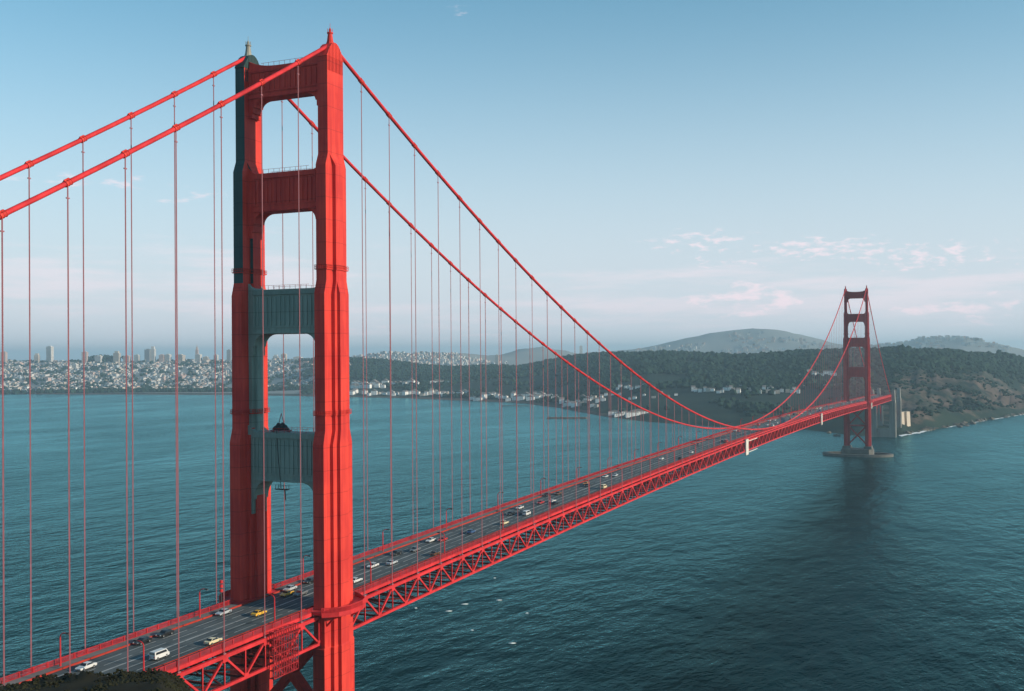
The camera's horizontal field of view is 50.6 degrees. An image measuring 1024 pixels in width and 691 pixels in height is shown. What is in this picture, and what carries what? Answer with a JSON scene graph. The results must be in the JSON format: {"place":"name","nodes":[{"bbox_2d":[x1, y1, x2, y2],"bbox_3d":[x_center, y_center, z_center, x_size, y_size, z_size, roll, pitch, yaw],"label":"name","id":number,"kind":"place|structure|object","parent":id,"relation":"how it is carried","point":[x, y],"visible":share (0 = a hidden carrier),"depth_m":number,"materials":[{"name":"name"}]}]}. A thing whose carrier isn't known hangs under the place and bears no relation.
{"place":"outdoors","nodes":[
{"label":"outdoors","id":0,"kind":"place"},
{"bbox_2d":[0,670,188,690],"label":"hill","id":1,"kind":"structure","parent":0,"point":[81,682],"depth_m":104.40,"materials":[{"name":"green plant"}]},
{"bbox_2d":[0,668,190,690],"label":"scrub","id":2,"kind":"object","parent":1,"relation":"on","point":[122,675],"visible":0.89,"depth_m":105.91,"materials":[{"name":"green plant"}]},
{"bbox_2d":[0,394,1023,690],"bbox_3d":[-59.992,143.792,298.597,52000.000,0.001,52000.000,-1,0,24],"label":"water","id":3,"kind":"structure","parent":0,"point":[796,562],"depth_m":777.88,"materials":[{"name":"teal liquid"}]},
{"bbox_2d":[0,28,890,690],"bbox_3d":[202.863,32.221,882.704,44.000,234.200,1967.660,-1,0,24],"label":"suspension bridge","id":4,"kind":"structure","parent":3,"relation":"in","point":[318,460],"depth_m":298.10,"materials":[{"name":"orange paint"}]},
{"bbox_2d":[59,632,68,665],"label":"street lamp","id":5,"kind":"object","parent":4,"relation":"on","point":[66,633],"visible":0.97,"depth_m":239.64,"materials":[{"name":"metal"}]},
{"bbox_2d":[133,640,144,670],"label":"street lamp","id":6,"kind":"object","parent":4,"relation":"on","point":[143,653],"visible":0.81,"depth_m":231.40,"materials":[{"name":"red metal"}]},
{"bbox_2d":[199,588,207,616],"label":"street lamp","id":7,"kind":"object","parent":4,"relation":"on","point":[199,600],"visible":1,"depth_m":281.26,"materials":[{"name":"red metal"}]},
{"bbox_2d":[219,580,222,602],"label":"signal mast","id":8,"kind":"object","parent":4,"relation":"on","point":[221,586],"visible":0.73,"depth_m":294.79,"materials":[{"name":"metal"}]},
{"bbox_2d":[265,593,274,621],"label":"street lamp","id":9,"kind":"object","parent":4,"relation":"on","point":[274,605],"visible":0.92,"depth_m":273.00,"materials":[{"name":"metal"}]},
{"bbox_2d":[270,413,291,499],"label":"painters rig","id":10,"kind":"object","parent":4,"relation":"on","point":[282,427],"visible":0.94,"depth_m":298.98,"materials":[{"name":"metal"}]},
{"bbox_2d":[269,623,298,679],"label":"maintenance scaffold","id":11,"kind":"object","parent":4,"relation":"hanging from","point":[283,651],"visible":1,"depth_m":269.29,"materials":[{"name":"metal"}]},
{"bbox_2d":[302,555,310,579],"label":"street lamp","id":12,"kind":"object","parent":4,"relation":"on","point":[303,564],"visible":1,"depth_m":322.97,"materials":[{"name":"metal"}]},
{"bbox_2d":[362,559,370,583],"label":"street lamp","id":13,"kind":"object","parent":4,"relation":"on","point":[370,569],"visible":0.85,"depth_m":314.66,"materials":[{"name":"metal"}]},
{"bbox_2d":[31,395,879,680],"bbox_3d":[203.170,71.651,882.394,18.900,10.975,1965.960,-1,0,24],"label":"road","id":14,"kind":"structure","parent":4,"relation":"on","point":[193,637],"depth_m":333.28,"materials":[{"name":"grey asphalt"}]},
{"bbox_2d":[75,661,96,670],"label":"car","id":15,"kind":"object","parent":14,"relation":"on","point":[83,666],"visible":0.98,"depth_m":237.24,"materials":[{"name":"grey paint"}]},
{"bbox_2d":[132,636,151,644],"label":"car","id":16,"kind":"object","parent":14,"relation":"on","point":[143,639],"visible":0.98,"depth_m":257.45,"materials":[{"name":"black paint"}]},
{"bbox_2d":[149,648,169,659],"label":"van","id":17,"kind":"object","parent":14,"relation":"on","point":[156,654],"visible":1,"depth_m":244.32,"materials":[{"name":"grey paint"}]},
{"bbox_2d":[155,629,174,637],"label":"car","id":18,"kind":"object","parent":14,"relation":"on","point":[163,633],"visible":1,"depth_m":263.84,"materials":[{"name":"black paint"}]},
{"bbox_2d":[203,637,221,644],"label":"car","id":19,"kind":"object","parent":14,"relation":"on","point":[210,641],"visible":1,"depth_m":255.97,"materials":[{"name":"beige paint"}]},
{"bbox_2d":[215,608,231,615],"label":"car","id":20,"kind":"object","parent":14,"relation":"on","point":[220,611],"visible":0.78,"depth_m":284.09,"materials":[{"name":"grey paint"}]},
{"bbox_2d":[250,609,266,616],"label":"car","id":21,"kind":"object","parent":14,"relation":"on","point":[257,612],"visible":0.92,"depth_m":282.26,"materials":[{"name":"orange paint"}]},
{"bbox_2d":[279,590,293,596],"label":"car","id":22,"kind":"object","parent":14,"relation":"on","point":[285,593],"visible":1,"depth_m":304.25,"materials":[{"name":"orange paint"}]},
{"bbox_2d":[282,585,296,590],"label":"car","id":23,"kind":"object","parent":14,"relation":"on","point":[290,587],"visible":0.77,"depth_m":310.46,"materials":[{"name":"grey paint"}]},
{"bbox_2d":[293,589,307,596],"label":"car","id":24,"kind":"object","parent":14,"relation":"on","point":[298,593],"visible":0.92,"depth_m":304.57,"materials":[{"name":"grey paint"}]},
{"bbox_2d":[303,577,313,583],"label":"car","id":25,"kind":"object","parent":14,"relation":"on","point":[309,580],"visible":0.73,"depth_m":319.62,"materials":[{"name":"black paint"}]},
{"bbox_2d":[353,577,362,583],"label":"car","id":26,"kind":"object","parent":14,"relation":"on","point":[356,580],"visible":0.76,"depth_m":319.36,"materials":[{"name":"grey paint"}]},
{"bbox_2d":[367,562,378,568],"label":"car","id":27,"kind":"object","parent":14,"relation":"on","point":[373,564],"visible":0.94,"depth_m":339.66,"materials":[{"name":"grey paint"}]},
{"bbox_2d":[386,560,397,564],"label":"car","id":28,"kind":"object","parent":14,"relation":"on","point":[388,562],"visible":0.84,"depth_m":343.08,"materials":[{"name":"grey paint"}]},
{"bbox_2d":[390,550,401,555],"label":"car","id":29,"kind":"object","parent":14,"relation":"on","point":[395,552],"visible":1,"depth_m":358.97,"materials":[{"name":"black paint"}]},
{"bbox_2d":[409,546,420,551],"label":"car","id":30,"kind":"object","parent":14,"relation":"on","point":[414,549],"visible":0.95,"depth_m":364.19,"materials":[{"name":"grey paint"}]},
{"bbox_2d":[425,537,435,542],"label":"car","id":31,"kind":"object","parent":14,"relation":"on","point":[430,539],"visible":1,"depth_m":380.60,"materials":[{"name":"grey paint"}]},
{"bbox_2d":[430,550,439,555],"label":"car","id":32,"kind":"object","parent":14,"relation":"on","point":[434,552],"visible":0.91,"depth_m":356.76,"materials":[{"name":"brown paint"}]},
{"bbox_2d":[466,529,475,533],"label":"car","id":33,"kind":"object","parent":14,"relation":"on","point":[470,531],"visible":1,"depth_m":395.38,"materials":[{"name":"blue paint"}]},
{"bbox_2d":[522,510,530,515],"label":"van","id":34,"kind":"object","parent":14,"relation":"on","point":[526,512],"visible":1,"depth_m":433.26,"materials":[{"name":"grey paint"}]},
{"bbox_2d":[745,438,757,455],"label":"work enclosure","id":35,"kind":"object","parent":4,"relation":"attached to","point":[747,440],"visible":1,"depth_m":763.06,"materials":[{"name":"white fabric"}]},
{"bbox_2d":[502,405,532,406],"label":"pier","id":36,"kind":"structure","parent":3,"relation":"in","point":[517,405],"depth_m":2902.20,"materials":[{"name":"concrete"}]},
{"bbox_2d":[546,417,587,418],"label":"breakwater","id":37,"kind":"object","parent":3,"relation":"in","point":[566,418],"visible":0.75,"depth_m":2346.23,"materials":[{"name":"grey concrete"}]},
{"bbox_2d":[823,451,893,457],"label":"pier fender","id":38,"kind":"object","parent":3,"relation":"in","point":[839,454],"visible":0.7,"depth_m":1448.86,"materials":[{"name":"concrete"}]},
{"bbox_2d":[899,414,1023,435],"bbox_3d":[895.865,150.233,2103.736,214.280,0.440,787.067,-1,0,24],"label":"surf","id":39,"kind":"structure","parent":3,"relation":"on","point":[924,431],"depth_m":1866.40,"materials":[{"name":"liquid"}]},
{"bbox_2d":[0,328,1023,435],"bbox_3d":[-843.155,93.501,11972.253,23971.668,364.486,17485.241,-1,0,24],"label":"hills","id":40,"kind":"structure","parent":0,"point":[697,401],"depth_m":2657.41,"materials":[{"name":"green plant"}]},
{"bbox_2d":[0,351,6,361],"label":"high-rise building","id":41,"kind":"structure","parent":40,"relation":"on","point":[5,355],"depth_m":6138.92,"materials":[{"name":"grey concrete"}]},
{"bbox_2d":[34,353,39,362],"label":"high-rise building","id":42,"kind":"structure","parent":40,"relation":"on","point":[36,356],"depth_m":6140.35,"materials":[{"name":"grey"}]},
{"bbox_2d":[46,346,53,361],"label":"high-rise building","id":43,"kind":"structure","parent":40,"relation":"on","point":[49,353],"depth_m":6139.14,"materials":[{"name":"grey"}]},
{"bbox_2d":[71,363,78,368],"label":"building","id":44,"kind":"structure","parent":40,"relation":"on","point":[74,365],"depth_m":5689.59,"materials":[{"name":"grey"}]},
{"bbox_2d":[82,351,87,362],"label":"high-rise building","id":45,"kind":"structure","parent":40,"relation":"on","point":[86,356],"depth_m":6137.71,"materials":[{"name":"grey concrete"}]},
{"bbox_2d":[95,355,102,362],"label":"building","id":46,"kind":"structure","parent":40,"relation":"on","point":[98,358],"depth_m":6136.14,"materials":[{"name":"grey"}]},
{"bbox_2d":[113,351,120,361],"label":"high-rise building","id":47,"kind":"structure","parent":40,"relation":"on","point":[117,356],"depth_m":6140.24,"materials":[{"name":"grey"}]},
{"bbox_2d":[123,355,130,362],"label":"high-rise building","id":48,"kind":"structure","parent":40,"relation":"on","point":[128,358],"depth_m":6139.21,"materials":[{"name":"grey"}]},
{"bbox_2d":[134,354,139,362],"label":"high-rise building","id":49,"kind":"structure","parent":40,"relation":"on","point":[136,358],"depth_m":6142.03,"materials":[{"name":"grey"}]},
{"bbox_2d":[144,349,149,361],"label":"high-rise building","id":50,"kind":"structure","parent":40,"relation":"on","point":[147,354],"depth_m":6138.15,"materials":[{"name":"grey"}]},
{"bbox_2d":[150,346,155,361],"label":"high-rise building","id":51,"kind":"structure","parent":40,"relation":"on","point":[153,354],"depth_m":6140.37,"materials":[{"name":"grey concrete"}]},
{"bbox_2d":[159,354,164,361],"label":"high-rise building","id":52,"kind":"structure","parent":40,"relation":"on","point":[161,357],"depth_m":6137.73,"materials":[{"name":"grey"}]},
{"bbox_2d":[165,354,170,361],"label":"high-rise building","id":53,"kind":"structure","parent":40,"relation":"on","point":[167,357],"depth_m":6140.09,"materials":[{"name":"grey"}]},
{"bbox_2d":[174,374,185,378],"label":"building","id":54,"kind":"structure","parent":40,"relation":"on","point":[182,375],"depth_m":5236.93,"materials":[{"name":"grey"}]},
{"bbox_2d":[176,354,184,360],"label":"building","id":55,"kind":"structure","parent":40,"relation":"on","point":[181,357],"depth_m":6133.48,"materials":[{"name":"grey"}]},
{"bbox_2d":[195,354,201,361],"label":"high-rise building","id":56,"kind":"structure","parent":40,"relation":"on","point":[198,357],"depth_m":6137.65,"materials":[{"name":"grey concrete"}]},
{"bbox_2d":[227,349,230,361],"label":"high-rise building","id":57,"kind":"structure","parent":40,"relation":"on","point":[228,354],"depth_m":6142.80,"materials":[{"name":"grey concrete"}]},
{"bbox_2d":[364,383,371,387],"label":"house","id":58,"kind":"structure","parent":40,"relation":"on","point":[369,385],"depth_m":3921.41,"materials":[{"name":"grey"}]},
{"bbox_2d":[371,389,376,394],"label":"house","id":59,"kind":"structure","parent":40,"relation":"on","point":[373,391],"depth_m":3668.80,"materials":[{"name":"grey"}]},
{"bbox_2d":[374,382,379,387],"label":"house","id":60,"kind":"structure","parent":40,"relation":"on","point":[376,384],"depth_m":3933.28,"materials":[{"name":"grey"}]},
{"bbox_2d":[481,392,486,398],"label":"house","id":61,"kind":"structure","parent":40,"relation":"on","point":[483,395],"depth_m":3287.81,"materials":[{"name":"grey"}]},
{"bbox_2d":[495,354,498,364],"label":"high-rise building","id":62,"kind":"structure","parent":40,"relation":"on","point":[496,358],"depth_m":6990.58,"materials":[{"name":"grey"}]},
{"bbox_2d":[0,331,1011,390],"bbox_3d":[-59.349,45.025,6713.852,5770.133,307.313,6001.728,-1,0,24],"label":"distant houses","id":63,"kind":"structure","parent":40,"relation":"on","point":[202,373],"depth_m":5777.11,"materials":[{"name":"white"}]},
{"bbox_2d":[0,344,1023,416],"bbox_3d":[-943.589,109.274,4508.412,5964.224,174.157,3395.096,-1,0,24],"label":"forest","id":64,"kind":"object","parent":40,"relation":"on","point":[777,370],"visible":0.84,"depth_m":3127.32,"materials":[{"name":"green plant"}]},
{"bbox_2d":[517,394,523,400],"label":"house","id":65,"kind":"structure","parent":40,"relation":"on","point":[520,397],"depth_m":3167.18,"materials":[{"name":"grey"}]},
{"bbox_2d":[521,392,529,398],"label":"house","id":66,"kind":"structure","parent":40,"relation":"on","point":[525,394],"depth_m":3192.07,"materials":[{"name":"grey"}]},
{"bbox_2d":[526,395,534,400],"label":"house","id":67,"kind":"structure","parent":40,"relation":"on","point":[528,398],"depth_m":3125.30,"materials":[{"name":"grey"}]},
{"bbox_2d":[559,397,563,403],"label":"house","id":68,"kind":"structure","parent":40,"relation":"on","point":[561,400],"depth_m":2908.32,"materials":[{"name":"grey"}]},
{"bbox_2d":[579,345,582,353],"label":"high-rise building","id":69,"kind":"structure","parent":40,"relation":"on","point":[580,349],"depth_m":6991.61,"materials":[{"name":"grey"}]},
{"bbox_2d":[608,410,620,415],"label":"shed","id":70,"kind":"structure","parent":40,"relation":"on","point":[612,412],"depth_m":2408.80,"materials":[{"name":"grey"}]},
{"bbox_2d":[625,411,638,417],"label":"shed","id":71,"kind":"structure","parent":40,"relation":"on","point":[627,414],"depth_m":2327.46,"materials":[{"name":"grey"}]},
{"bbox_2d":[871,390,896,437],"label":"concrete pylon","id":72,"kind":"object","parent":40,"relation":"on","point":[891,431],"visible":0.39,"depth_m":1774.27,"materials":[{"name":"grey concrete"}]},
{"bbox_2d":[877,388,901,427],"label":"concrete pylon","id":73,"kind":"object","parent":40,"relation":"on","point":[898,412],"visible":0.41,"depth_m":1864.24,"materials":[{"name":"grey concrete"}]},
{"bbox_2d":[902,411,910,425],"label":"cable anchorage","id":74,"kind":"object","parent":40,"relation":"on","point":[905,417],"visible":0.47,"depth_m":1906.06,"materials":[{"name":"concrete"}]},
{"bbox_2d":[0,0,1023,360],"label":"sky","id":75,"kind":"structure","parent":0,"point":[666,171],"materials":[{"name":"blue"}]}
]}

